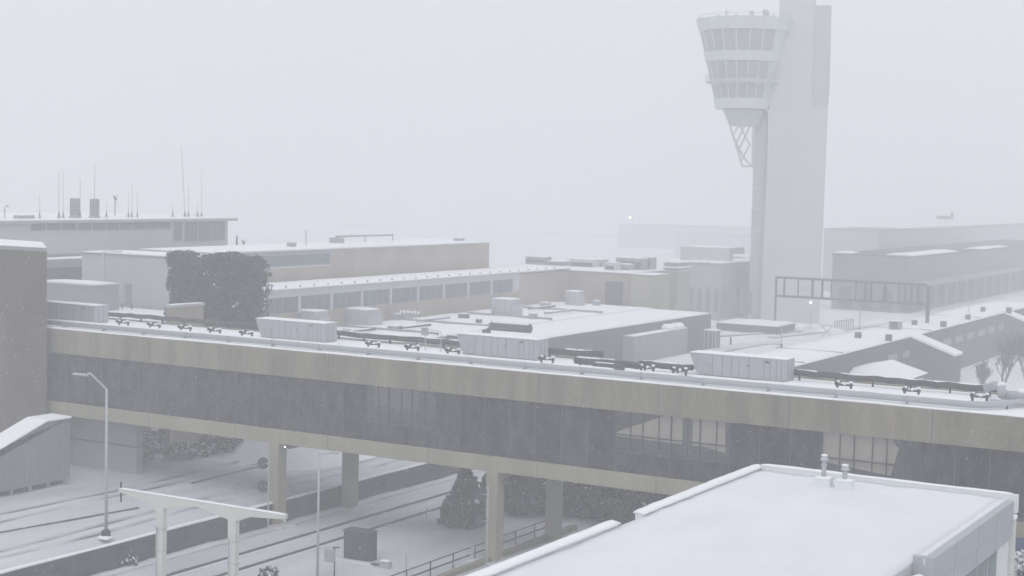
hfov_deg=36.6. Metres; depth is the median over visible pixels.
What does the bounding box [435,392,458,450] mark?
window pane
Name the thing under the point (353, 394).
window pane
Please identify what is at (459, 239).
roof cowl
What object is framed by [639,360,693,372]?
lagged duct
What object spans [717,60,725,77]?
window pane
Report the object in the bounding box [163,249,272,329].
evergreen block
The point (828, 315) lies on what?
road
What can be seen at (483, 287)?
window
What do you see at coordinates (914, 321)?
roof vent box
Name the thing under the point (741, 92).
window pane
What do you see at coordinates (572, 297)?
roof unit
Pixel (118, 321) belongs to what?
pipe stand
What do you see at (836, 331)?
snow heap
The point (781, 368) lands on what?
air handling unit
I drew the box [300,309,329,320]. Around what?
roof unit
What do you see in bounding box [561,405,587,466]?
window pane
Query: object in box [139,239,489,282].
tan block
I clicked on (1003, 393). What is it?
pipe bend
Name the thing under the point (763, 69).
window pane
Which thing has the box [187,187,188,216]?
whip antenna
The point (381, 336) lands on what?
lagged pipe
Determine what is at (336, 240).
roof screen
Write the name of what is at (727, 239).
building
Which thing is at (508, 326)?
dark duct
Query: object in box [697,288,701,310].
window
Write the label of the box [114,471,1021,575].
trackside ground
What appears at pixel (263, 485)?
railway signal
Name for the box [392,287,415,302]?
window
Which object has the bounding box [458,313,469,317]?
roof box
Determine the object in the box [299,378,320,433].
window pane
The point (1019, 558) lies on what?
shrub
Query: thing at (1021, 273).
window
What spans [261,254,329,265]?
window
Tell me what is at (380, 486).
retaining wall
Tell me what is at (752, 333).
ploughed lane
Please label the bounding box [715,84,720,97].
window pane
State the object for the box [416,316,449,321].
pipe run
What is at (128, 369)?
window pane
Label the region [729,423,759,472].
window pane
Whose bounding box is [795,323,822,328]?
snow heap
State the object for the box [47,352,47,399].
window pane
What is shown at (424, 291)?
window
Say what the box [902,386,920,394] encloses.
pipe stand
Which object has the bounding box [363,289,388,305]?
window
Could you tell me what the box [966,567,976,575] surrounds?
window
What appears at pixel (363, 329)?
pipe run
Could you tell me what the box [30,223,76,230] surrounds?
window
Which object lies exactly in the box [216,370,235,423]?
window pane
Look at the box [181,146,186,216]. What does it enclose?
whip antenna
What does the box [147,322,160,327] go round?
pipe stand
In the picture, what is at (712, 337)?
kiosk
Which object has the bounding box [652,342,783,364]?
road
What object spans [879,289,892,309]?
window
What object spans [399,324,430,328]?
pipe run
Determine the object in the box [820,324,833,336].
trestle
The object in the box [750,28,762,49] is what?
window pane
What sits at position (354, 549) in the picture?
equipment cabinet
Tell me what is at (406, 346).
pipe stand
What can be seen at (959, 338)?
window
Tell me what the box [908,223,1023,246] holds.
garage
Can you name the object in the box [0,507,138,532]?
kerb
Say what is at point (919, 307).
window
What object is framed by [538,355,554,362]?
pipe stand
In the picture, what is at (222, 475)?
kerb
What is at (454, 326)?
annex roof
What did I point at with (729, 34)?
window pane
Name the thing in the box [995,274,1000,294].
window
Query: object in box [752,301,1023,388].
long concourse
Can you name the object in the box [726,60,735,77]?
window pane
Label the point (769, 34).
window pane
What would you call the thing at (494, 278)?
falling snow
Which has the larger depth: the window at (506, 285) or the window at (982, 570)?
the window at (506, 285)
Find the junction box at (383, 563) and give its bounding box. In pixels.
[371,559,391,568]
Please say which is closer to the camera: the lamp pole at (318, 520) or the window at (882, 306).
the lamp pole at (318, 520)
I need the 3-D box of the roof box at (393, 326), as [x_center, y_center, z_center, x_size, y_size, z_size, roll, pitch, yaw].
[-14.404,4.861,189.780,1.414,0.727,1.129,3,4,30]
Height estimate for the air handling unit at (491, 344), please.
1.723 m
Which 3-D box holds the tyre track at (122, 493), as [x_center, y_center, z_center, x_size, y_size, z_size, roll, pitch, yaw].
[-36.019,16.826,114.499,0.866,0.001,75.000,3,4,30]
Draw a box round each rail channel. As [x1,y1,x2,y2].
[172,485,479,575]
[224,503,461,575]
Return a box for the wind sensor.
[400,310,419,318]
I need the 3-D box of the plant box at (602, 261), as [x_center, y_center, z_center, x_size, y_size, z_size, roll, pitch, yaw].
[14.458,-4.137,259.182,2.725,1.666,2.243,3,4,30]
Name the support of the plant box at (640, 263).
on the recessed block at (585, 279)
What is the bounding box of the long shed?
[447,309,710,360]
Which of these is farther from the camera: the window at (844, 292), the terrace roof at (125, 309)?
the window at (844, 292)
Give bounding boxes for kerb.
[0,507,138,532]
[191,466,257,483]
[436,524,576,575]
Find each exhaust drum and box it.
[68,198,80,217]
[88,199,100,217]
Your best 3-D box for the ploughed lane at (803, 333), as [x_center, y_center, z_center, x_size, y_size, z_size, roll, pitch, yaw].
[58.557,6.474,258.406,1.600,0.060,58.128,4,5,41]
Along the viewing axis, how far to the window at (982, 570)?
72.47 m
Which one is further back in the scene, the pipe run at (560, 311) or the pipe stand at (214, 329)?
the pipe run at (560, 311)
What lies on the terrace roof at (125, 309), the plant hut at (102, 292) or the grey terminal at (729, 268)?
the plant hut at (102, 292)
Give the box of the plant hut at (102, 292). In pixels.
[47,279,119,310]
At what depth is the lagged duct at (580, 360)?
112.03 m
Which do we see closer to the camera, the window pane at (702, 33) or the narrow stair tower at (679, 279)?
the narrow stair tower at (679, 279)
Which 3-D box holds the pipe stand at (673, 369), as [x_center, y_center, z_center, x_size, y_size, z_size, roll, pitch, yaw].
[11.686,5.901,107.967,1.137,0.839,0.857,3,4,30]
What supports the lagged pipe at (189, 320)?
on the footbridge
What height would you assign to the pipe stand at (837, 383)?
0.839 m
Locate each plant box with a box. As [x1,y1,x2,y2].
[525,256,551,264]
[547,260,568,265]
[569,258,599,266]
[593,258,608,266]
[604,262,620,270]
[616,256,647,269]
[621,263,634,269]
[644,256,656,269]
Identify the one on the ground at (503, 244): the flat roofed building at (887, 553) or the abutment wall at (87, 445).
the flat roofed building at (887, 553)
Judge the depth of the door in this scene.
176.84 m
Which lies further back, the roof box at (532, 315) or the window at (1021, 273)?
the window at (1021, 273)
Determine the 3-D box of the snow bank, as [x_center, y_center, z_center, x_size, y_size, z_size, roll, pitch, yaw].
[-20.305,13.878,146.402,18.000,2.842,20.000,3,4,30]
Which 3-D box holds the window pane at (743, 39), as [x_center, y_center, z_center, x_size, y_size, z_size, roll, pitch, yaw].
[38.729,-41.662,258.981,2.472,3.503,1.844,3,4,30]
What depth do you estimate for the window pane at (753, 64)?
260.34 m
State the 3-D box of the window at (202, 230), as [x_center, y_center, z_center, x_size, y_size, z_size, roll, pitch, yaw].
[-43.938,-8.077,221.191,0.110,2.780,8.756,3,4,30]
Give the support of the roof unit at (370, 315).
on the annex roof at (454, 326)
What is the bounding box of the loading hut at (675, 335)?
[622,322,687,361]
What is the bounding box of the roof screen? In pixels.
[329,234,393,242]
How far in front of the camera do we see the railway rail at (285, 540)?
117.67 m
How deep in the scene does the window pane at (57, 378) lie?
133.00 m
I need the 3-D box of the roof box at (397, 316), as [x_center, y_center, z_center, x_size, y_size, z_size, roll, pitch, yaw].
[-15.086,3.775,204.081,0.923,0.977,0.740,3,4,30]
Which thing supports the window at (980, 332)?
in the long concourse
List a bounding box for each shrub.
[121,555,137,565]
[143,427,156,461]
[143,429,166,452]
[160,442,197,459]
[192,442,214,456]
[195,434,243,453]
[258,566,278,575]
[437,468,485,529]
[479,473,564,515]
[562,481,615,516]
[577,483,666,524]
[1014,550,1023,575]
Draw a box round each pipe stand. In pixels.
[115,319,129,325]
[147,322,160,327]
[177,325,191,330]
[207,327,221,333]
[239,330,253,335]
[365,340,380,347]
[404,344,419,350]
[444,347,460,354]
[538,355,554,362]
[638,364,654,371]
[670,366,687,375]
[834,380,852,388]
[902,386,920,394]
[970,392,988,400]
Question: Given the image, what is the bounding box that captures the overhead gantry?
[774,276,930,322]
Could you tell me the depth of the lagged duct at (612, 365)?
110.70 m
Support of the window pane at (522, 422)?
in the footbridge
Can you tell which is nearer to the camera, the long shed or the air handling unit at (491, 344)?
the air handling unit at (491, 344)
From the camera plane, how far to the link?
349.04 m
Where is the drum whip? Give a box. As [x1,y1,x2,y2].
[94,167,94,198]
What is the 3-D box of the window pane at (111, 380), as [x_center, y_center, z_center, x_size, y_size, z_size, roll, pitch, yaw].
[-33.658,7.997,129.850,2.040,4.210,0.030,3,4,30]
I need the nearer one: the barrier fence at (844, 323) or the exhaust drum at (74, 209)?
the exhaust drum at (74, 209)
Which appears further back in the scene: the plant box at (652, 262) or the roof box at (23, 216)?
the plant box at (652, 262)
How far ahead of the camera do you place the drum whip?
206.47 m
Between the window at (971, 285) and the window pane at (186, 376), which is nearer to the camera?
the window pane at (186, 376)
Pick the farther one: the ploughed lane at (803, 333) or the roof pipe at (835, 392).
the ploughed lane at (803, 333)
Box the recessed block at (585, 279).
[557,266,663,305]
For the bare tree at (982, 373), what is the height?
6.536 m
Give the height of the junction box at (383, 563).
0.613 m
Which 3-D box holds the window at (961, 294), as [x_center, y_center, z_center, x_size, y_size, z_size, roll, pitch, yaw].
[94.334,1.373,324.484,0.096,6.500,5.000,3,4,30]
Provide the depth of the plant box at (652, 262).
253.58 m
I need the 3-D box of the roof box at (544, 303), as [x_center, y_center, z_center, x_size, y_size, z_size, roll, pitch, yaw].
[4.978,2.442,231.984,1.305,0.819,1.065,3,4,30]
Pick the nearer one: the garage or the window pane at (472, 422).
the window pane at (472, 422)
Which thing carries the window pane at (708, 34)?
in the control tower at (781, 37)
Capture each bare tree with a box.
[974,357,992,384]
[991,336,1020,382]
[1002,329,1023,376]
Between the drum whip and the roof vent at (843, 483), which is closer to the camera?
the roof vent at (843, 483)
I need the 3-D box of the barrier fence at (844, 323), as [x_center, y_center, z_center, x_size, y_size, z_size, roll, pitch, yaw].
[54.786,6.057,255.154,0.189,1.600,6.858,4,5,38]
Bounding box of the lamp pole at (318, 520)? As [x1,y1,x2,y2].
[316,451,337,575]
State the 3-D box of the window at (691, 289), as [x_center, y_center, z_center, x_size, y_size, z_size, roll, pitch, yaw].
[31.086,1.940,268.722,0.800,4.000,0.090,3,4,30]
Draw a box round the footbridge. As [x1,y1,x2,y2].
[47,317,1023,565]
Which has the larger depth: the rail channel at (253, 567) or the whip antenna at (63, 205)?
the whip antenna at (63, 205)
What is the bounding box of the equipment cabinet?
[335,526,378,566]
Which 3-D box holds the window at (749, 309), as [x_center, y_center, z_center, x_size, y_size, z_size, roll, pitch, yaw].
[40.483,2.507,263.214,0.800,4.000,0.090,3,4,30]
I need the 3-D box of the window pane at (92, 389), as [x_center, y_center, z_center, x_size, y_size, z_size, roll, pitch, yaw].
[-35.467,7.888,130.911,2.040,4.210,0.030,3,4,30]
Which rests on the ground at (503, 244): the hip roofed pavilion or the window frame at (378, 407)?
the hip roofed pavilion
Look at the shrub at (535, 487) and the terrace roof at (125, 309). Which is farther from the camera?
the terrace roof at (125, 309)
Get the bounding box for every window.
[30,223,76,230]
[77,222,170,230]
[173,222,182,240]
[183,222,225,241]
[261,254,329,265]
[265,296,297,314]
[301,294,329,308]
[333,291,359,308]
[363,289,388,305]
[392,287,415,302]
[419,285,441,299]
[445,283,466,297]
[469,281,489,295]
[493,279,512,292]
[689,288,692,310]
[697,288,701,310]
[705,289,709,311]
[714,289,718,311]
[722,289,726,312]
[730,290,735,312]
[739,290,743,313]
[747,291,752,314]
[838,286,851,307]
[859,288,871,308]
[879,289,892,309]
[888,353,897,360]
[900,290,913,311]
[903,350,909,358]
[915,286,922,311]
[930,285,934,308]
[937,284,944,306]
[943,338,950,344]
[948,282,955,304]
[955,335,962,342]
[958,280,965,302]
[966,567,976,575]
[967,332,973,339]
[968,279,974,300]
[977,277,983,298]
[977,558,987,575]
[978,329,984,336]
[986,276,992,296]
[988,326,994,333]
[988,551,996,575]
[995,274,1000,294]
[1003,273,1008,293]
[1011,272,1016,291]
[1019,271,1023,289]
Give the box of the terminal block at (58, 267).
[47,256,81,279]
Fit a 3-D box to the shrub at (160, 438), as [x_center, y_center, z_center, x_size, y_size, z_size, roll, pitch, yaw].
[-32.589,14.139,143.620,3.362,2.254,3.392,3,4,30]
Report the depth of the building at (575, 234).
885.35 m
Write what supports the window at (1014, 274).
in the terminal at (1002, 260)
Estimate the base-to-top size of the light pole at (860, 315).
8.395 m
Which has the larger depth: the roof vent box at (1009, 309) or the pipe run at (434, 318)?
the roof vent box at (1009, 309)
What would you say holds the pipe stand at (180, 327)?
on the footbridge
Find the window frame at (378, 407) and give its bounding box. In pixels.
[48,352,1023,521]
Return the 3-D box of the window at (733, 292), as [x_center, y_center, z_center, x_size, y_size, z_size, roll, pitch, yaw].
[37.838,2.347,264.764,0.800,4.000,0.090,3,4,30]
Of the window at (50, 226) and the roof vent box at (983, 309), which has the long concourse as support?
the roof vent box at (983, 309)
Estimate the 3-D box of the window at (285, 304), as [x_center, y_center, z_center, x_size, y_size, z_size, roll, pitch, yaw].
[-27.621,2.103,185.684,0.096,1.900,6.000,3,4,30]
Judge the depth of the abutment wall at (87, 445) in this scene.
133.42 m
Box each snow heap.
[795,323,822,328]
[814,327,844,333]
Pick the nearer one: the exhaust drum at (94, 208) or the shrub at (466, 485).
the shrub at (466, 485)
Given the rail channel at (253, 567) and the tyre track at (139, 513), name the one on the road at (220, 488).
the tyre track at (139, 513)
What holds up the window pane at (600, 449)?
in the footbridge
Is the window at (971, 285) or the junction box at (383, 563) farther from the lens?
the window at (971, 285)
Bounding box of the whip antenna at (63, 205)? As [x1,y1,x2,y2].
[61,191,64,217]
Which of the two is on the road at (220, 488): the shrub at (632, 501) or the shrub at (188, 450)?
the shrub at (188, 450)
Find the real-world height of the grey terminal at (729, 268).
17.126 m
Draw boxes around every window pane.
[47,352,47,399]
[49,353,65,402]
[66,354,82,404]
[84,356,100,406]
[102,358,119,408]
[120,360,137,411]
[139,362,156,413]
[158,364,175,415]
[177,366,195,418]
[196,368,215,420]
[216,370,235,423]
[236,372,256,425]
[257,374,277,428]
[278,376,298,431]
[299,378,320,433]
[321,381,342,436]
[343,383,364,439]
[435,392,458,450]
[459,395,483,454]
[484,397,508,457]
[509,400,534,460]
[535,403,560,463]
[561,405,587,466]
[587,408,614,470]
[701,31,706,51]
[705,30,713,50]
[707,62,712,78]
[710,61,717,77]
[712,29,723,50]
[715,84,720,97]
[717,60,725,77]
[721,83,727,97]
[724,28,735,49]
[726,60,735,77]
[728,83,736,96]
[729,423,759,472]
[737,28,749,49]
[737,60,747,77]
[738,83,745,97]
[747,83,755,97]
[748,60,758,77]
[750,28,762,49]
[756,84,764,97]
[758,60,768,77]
[759,426,789,465]
[762,29,774,50]
[790,429,821,468]
[920,442,954,485]
[954,446,989,489]
[989,449,1023,521]
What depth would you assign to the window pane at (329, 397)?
118.18 m
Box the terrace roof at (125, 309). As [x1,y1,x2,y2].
[108,298,172,427]
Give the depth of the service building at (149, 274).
176.52 m
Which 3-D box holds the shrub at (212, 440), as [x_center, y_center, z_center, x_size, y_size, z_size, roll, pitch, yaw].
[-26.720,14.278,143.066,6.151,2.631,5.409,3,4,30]
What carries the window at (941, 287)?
in the terminal at (1002, 260)
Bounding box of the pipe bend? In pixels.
[983,381,1023,403]
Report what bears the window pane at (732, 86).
in the control tower at (781, 37)
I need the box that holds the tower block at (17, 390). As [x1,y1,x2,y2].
[0,239,46,432]
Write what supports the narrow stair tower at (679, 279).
on the ground at (503, 244)
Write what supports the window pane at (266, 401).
in the footbridge
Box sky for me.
[0,0,1023,234]
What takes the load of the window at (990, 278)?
in the terminal at (1002, 260)
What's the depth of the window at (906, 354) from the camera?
216.06 m
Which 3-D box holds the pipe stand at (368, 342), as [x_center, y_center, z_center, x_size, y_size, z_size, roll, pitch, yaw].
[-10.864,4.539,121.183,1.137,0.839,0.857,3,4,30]
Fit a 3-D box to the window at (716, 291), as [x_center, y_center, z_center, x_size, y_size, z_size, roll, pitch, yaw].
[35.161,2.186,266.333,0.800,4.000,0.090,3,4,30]
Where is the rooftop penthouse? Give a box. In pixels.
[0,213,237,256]
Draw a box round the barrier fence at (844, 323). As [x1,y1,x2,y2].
[834,319,853,328]
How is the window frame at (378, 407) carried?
in the footbridge
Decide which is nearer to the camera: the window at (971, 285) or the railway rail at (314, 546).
the railway rail at (314, 546)
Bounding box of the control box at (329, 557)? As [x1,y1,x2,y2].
[324,547,339,575]
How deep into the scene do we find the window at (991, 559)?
74.08 m
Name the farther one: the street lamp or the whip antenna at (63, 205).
the whip antenna at (63, 205)
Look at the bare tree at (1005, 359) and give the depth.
200.25 m
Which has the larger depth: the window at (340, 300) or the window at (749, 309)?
the window at (749, 309)
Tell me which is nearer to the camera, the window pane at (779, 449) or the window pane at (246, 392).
the window pane at (779, 449)
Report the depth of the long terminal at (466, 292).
212.29 m
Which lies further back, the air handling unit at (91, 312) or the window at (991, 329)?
the window at (991, 329)
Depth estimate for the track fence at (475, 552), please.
109.82 m
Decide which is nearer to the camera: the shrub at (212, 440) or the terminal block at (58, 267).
the shrub at (212, 440)
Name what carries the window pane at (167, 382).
in the footbridge
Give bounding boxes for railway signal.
[257,456,269,528]
[474,486,488,566]
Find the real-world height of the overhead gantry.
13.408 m
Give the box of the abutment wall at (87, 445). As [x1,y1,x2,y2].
[70,417,143,473]
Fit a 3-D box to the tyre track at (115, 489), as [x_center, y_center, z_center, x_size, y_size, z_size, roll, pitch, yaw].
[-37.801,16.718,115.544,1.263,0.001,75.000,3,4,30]
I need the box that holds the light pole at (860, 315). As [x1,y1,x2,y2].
[859,283,860,329]
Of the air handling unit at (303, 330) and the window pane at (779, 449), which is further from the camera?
the air handling unit at (303, 330)
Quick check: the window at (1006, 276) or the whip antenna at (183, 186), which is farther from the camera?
the window at (1006, 276)
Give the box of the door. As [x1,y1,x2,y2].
[124,283,131,304]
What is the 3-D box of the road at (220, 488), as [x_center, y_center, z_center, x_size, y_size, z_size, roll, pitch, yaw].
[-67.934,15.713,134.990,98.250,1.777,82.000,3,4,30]
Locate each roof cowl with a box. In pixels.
[287,242,296,246]
[454,237,464,240]
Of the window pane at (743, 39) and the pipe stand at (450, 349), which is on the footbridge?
the pipe stand at (450, 349)
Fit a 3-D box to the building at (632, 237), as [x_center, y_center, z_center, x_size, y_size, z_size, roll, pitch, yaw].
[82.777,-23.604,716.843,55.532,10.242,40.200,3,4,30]
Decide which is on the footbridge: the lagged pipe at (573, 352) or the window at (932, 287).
the lagged pipe at (573, 352)
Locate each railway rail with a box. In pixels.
[166,482,479,575]
[215,498,468,575]
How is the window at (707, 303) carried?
in the grey terminal at (729, 268)
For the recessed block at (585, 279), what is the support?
on the ground at (503, 244)
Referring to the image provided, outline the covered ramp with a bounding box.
[0,413,71,495]
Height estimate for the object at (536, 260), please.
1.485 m
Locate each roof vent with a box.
[813,454,833,487]
[834,464,855,490]
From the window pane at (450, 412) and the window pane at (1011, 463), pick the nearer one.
the window pane at (1011, 463)
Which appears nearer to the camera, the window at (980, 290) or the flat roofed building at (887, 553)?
the flat roofed building at (887, 553)
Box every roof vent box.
[854,331,861,337]
[885,333,891,340]
[889,320,901,329]
[911,319,917,324]
[940,320,946,326]
[965,313,970,319]
[980,306,985,311]
[1006,306,1011,313]
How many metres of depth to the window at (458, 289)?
219.12 m
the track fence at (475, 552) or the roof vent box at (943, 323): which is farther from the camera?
the roof vent box at (943, 323)
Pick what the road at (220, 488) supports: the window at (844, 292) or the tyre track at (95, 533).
the tyre track at (95, 533)
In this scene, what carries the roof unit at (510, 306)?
on the annex roof at (454, 326)
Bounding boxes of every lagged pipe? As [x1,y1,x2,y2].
[108,312,257,331]
[337,330,459,348]
[548,347,603,356]
[794,369,996,396]
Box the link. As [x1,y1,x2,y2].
[822,227,911,291]
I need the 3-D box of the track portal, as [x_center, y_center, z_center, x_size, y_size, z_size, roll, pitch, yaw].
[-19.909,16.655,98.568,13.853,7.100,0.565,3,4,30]
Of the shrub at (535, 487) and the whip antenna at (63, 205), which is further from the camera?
the whip antenna at (63, 205)
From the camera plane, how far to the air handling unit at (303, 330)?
126.92 m
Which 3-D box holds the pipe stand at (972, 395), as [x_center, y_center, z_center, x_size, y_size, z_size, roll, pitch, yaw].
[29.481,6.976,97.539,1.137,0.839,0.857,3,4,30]
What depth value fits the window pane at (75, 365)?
132.00 m
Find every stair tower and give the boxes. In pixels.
[630,272,670,309]
[661,260,691,310]
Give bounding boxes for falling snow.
[0,0,1023,575]
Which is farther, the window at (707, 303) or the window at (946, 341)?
the window at (707, 303)
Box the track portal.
[118,482,287,575]
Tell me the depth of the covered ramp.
124.17 m
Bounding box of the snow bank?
[193,437,376,469]
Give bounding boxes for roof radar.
[936,212,953,224]
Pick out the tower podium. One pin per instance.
(760, 325)
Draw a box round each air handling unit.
[47,300,107,322]
[256,317,336,342]
[456,332,547,360]
[690,350,795,381]
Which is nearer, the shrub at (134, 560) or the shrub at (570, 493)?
the shrub at (134, 560)
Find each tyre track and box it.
[0,457,378,550]
[0,459,397,556]
[0,460,238,513]
[0,463,257,521]
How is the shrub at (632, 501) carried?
on the trackside ground at (397, 541)
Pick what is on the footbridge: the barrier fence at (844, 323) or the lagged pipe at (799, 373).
the lagged pipe at (799, 373)
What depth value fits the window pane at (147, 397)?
127.72 m
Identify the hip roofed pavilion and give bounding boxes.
[849,360,927,382]
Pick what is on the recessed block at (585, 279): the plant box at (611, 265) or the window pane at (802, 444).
the plant box at (611, 265)
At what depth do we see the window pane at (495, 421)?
110.75 m
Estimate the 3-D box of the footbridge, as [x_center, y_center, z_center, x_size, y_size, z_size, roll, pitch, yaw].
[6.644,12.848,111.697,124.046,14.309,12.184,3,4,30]
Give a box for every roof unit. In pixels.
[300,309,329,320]
[346,306,382,325]
[491,297,522,315]
[565,290,584,305]
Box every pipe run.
[351,328,375,331]
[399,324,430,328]
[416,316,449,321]
[528,305,555,309]
[544,309,575,313]
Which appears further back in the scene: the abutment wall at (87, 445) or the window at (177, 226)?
the window at (177, 226)
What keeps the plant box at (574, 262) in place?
on the recessed block at (585, 279)
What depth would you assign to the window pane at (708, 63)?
265.47 m
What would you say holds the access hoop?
on the footbridge
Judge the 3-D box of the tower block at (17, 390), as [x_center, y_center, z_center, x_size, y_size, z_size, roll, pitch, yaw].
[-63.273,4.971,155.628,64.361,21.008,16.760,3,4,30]
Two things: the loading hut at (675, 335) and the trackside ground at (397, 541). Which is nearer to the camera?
the trackside ground at (397, 541)
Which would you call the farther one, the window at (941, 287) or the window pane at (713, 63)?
the window at (941, 287)
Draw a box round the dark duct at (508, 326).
[482,320,532,332]
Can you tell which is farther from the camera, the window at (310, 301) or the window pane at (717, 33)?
the window pane at (717, 33)
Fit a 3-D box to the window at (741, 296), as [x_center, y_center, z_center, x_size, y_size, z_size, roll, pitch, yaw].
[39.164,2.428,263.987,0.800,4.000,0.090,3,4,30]
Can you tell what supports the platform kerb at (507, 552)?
on the trackside ground at (397, 541)
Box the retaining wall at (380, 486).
[0,463,481,575]
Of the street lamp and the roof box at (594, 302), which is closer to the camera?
the street lamp
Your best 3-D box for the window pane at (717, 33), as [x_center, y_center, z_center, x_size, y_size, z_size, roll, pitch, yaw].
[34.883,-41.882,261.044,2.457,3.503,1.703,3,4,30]
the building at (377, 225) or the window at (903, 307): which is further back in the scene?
the building at (377, 225)
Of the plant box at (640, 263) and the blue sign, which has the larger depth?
the plant box at (640, 263)
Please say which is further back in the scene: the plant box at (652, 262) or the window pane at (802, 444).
the plant box at (652, 262)
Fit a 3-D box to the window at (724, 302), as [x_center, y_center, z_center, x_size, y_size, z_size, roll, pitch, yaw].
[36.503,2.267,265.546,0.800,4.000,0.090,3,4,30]
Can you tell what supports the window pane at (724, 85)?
in the control tower at (781, 37)
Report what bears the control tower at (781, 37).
on the ground at (503, 244)
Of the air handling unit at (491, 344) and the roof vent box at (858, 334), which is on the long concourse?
the roof vent box at (858, 334)
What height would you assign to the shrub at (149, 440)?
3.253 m
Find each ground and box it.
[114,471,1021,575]
[228,224,1023,391]
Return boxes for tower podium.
[716,319,794,334]
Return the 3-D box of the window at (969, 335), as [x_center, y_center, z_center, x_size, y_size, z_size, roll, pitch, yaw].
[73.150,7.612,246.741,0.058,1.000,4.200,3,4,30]
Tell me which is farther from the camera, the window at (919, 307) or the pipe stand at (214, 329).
the window at (919, 307)
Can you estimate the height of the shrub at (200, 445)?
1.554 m
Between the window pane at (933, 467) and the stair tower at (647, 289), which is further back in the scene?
the stair tower at (647, 289)
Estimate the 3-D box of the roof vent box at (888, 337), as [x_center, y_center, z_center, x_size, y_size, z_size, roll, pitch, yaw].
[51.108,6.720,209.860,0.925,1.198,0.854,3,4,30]
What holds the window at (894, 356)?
in the long concourse
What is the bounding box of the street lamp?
[72,372,114,540]
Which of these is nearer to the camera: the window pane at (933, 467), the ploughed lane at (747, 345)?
the window pane at (933, 467)
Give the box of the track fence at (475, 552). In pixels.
[391,520,544,575]
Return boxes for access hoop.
[425,329,441,351]
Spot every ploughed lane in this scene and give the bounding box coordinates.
[712,340,780,351]
[720,329,804,335]
[767,323,887,337]
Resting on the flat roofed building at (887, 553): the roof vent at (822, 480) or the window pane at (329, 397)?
the roof vent at (822, 480)
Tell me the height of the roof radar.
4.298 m
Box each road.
[0,428,420,570]
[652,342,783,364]
[711,271,1023,346]
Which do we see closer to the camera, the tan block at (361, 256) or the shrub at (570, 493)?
the shrub at (570, 493)
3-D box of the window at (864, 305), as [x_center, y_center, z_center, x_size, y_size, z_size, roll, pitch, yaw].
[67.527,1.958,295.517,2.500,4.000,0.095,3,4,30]
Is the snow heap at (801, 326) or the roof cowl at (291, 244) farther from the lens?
the snow heap at (801, 326)
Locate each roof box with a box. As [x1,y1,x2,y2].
[13,214,34,218]
[387,325,400,328]
[393,313,401,319]
[421,326,428,335]
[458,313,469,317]
[529,313,537,318]
[540,302,550,305]
[592,300,599,305]
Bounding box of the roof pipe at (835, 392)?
[47,319,1023,407]
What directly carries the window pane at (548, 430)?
in the footbridge
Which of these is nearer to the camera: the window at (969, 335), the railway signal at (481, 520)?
the railway signal at (481, 520)
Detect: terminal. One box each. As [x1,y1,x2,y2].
[262,265,570,324]
[680,245,752,320]
[831,240,1023,313]
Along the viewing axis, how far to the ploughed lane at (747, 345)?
221.90 m
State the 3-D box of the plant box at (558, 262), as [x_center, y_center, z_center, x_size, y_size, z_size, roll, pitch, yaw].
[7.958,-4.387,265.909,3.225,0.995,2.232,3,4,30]
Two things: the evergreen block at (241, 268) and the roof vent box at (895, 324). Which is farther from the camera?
the roof vent box at (895, 324)
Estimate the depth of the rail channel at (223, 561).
117.70 m
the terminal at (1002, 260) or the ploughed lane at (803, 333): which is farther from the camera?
the terminal at (1002, 260)
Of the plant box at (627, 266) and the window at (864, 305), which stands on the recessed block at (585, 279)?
the plant box at (627, 266)
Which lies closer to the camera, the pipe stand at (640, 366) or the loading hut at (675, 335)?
the pipe stand at (640, 366)
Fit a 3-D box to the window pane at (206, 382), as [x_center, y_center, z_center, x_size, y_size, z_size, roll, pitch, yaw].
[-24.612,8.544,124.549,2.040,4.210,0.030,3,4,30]
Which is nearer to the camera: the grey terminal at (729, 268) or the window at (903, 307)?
the grey terminal at (729, 268)
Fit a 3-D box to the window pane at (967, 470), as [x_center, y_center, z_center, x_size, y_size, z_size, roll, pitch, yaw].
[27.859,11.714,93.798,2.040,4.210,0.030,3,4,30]
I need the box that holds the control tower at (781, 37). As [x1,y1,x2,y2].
[696,0,831,322]
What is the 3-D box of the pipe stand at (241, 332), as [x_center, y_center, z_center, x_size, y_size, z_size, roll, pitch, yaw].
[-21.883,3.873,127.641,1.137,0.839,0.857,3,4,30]
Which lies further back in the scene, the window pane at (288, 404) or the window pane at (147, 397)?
the window pane at (147, 397)
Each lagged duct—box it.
[574,356,639,368]
[592,362,624,369]
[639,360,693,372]
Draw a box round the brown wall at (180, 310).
[166,302,204,446]
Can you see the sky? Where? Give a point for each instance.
(356, 112)
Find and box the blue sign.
[1014,537,1023,572]
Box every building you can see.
[81,250,226,309]
[338,224,522,229]
[465,464,1018,575]
[495,232,617,237]
[617,224,750,248]
[674,233,750,258]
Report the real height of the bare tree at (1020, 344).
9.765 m
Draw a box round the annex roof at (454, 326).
[337,302,652,345]
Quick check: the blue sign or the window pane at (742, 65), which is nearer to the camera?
the blue sign
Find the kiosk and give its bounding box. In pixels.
[704,329,720,348]

